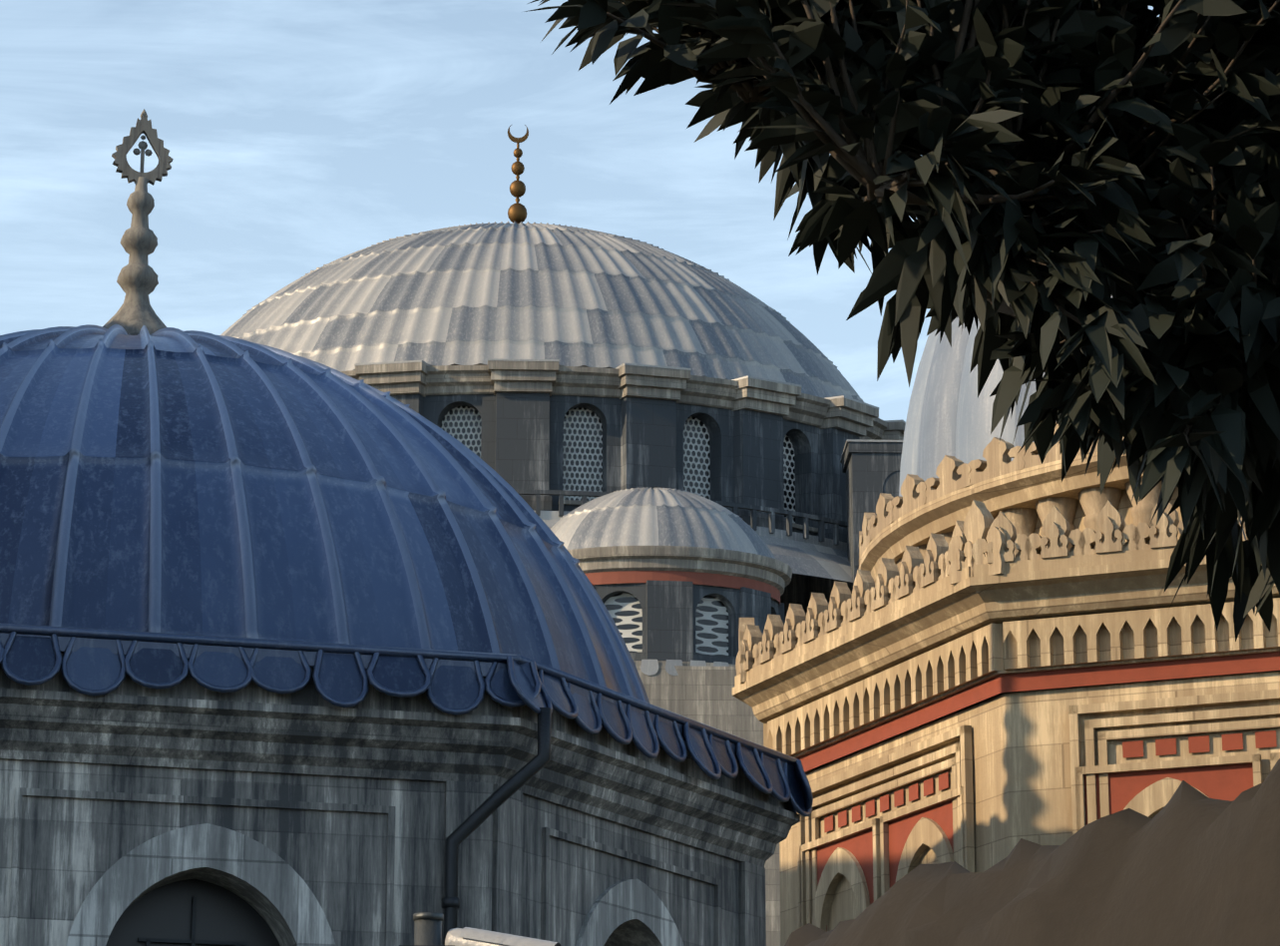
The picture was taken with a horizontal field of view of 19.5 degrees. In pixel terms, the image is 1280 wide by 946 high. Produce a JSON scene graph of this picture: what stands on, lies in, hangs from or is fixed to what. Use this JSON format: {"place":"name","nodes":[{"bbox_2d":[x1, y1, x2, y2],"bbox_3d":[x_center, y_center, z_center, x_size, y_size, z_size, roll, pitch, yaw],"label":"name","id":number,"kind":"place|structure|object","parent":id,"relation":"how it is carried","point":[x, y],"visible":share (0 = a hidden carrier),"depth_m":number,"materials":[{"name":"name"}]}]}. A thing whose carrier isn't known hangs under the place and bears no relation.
{"place":"outdoors","nodes":[
{"label":"outdoors","id":0,"kind":"place"},
{"bbox_2d":[0,0,1159,422],"label":"sky","id":1,"kind":"structure","parent":0,"point":[300,137],"materials":[{"name":"blue"}]},
{"bbox_2d":[784,758,1279,945],"bbox_3d":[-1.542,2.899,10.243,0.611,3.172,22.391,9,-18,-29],"label":"earth mound","id":2,"kind":"structure","parent":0,"point":[1187,864],"depth_m":6.47,"materials":[{"name":"brown soil"}]},
{"label":"ground","id":3,"kind":"structure","parent":0,"visible":0},
{"bbox_2d":[0,108,813,945],"bbox_3d":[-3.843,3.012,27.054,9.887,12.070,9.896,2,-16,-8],"label":"tomb","id":4,"kind":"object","parent":3,"relation":"on","point":[297,649],"visible":1,"depth_m":23.94,"materials":[{"name":"blue metal"}]},
{"bbox_2d":[399,911,560,945],"bbox_3d":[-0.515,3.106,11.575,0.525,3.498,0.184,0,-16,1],"label":"security camera","id":5,"kind":"object","parent":3,"relation":"on","point":[427,928],"visible":1,"depth_m":12.03,"materials":[{"name":"white plastic"}]},
{"bbox_2d":[220,124,905,945],"bbox_3d":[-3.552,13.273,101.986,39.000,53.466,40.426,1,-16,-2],"label":"mosque","id":6,"kind":"structure","parent":3,"relation":"on","point":[689,462],"depth_m":105.23,"materials":[{"name":"stone"}]},
{"bbox_2d":[524,0,1279,641],"bbox_3d":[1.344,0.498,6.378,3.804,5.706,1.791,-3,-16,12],"label":"tree","id":7,"kind":"object","parent":3,"relation":"on","point":[1052,176],"visible":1,"depth_m":6.36,"materials":[{"name":"green plant"}]},
{"bbox_2d":[732,295,1279,945],"bbox_3d":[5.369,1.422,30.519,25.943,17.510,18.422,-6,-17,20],"label":"tomb","id":8,"kind":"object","parent":3,"relation":"on","point":[998,652],"visible":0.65,"depth_m":30.45,"materials":[{"name":"beige stone"}]}
]}

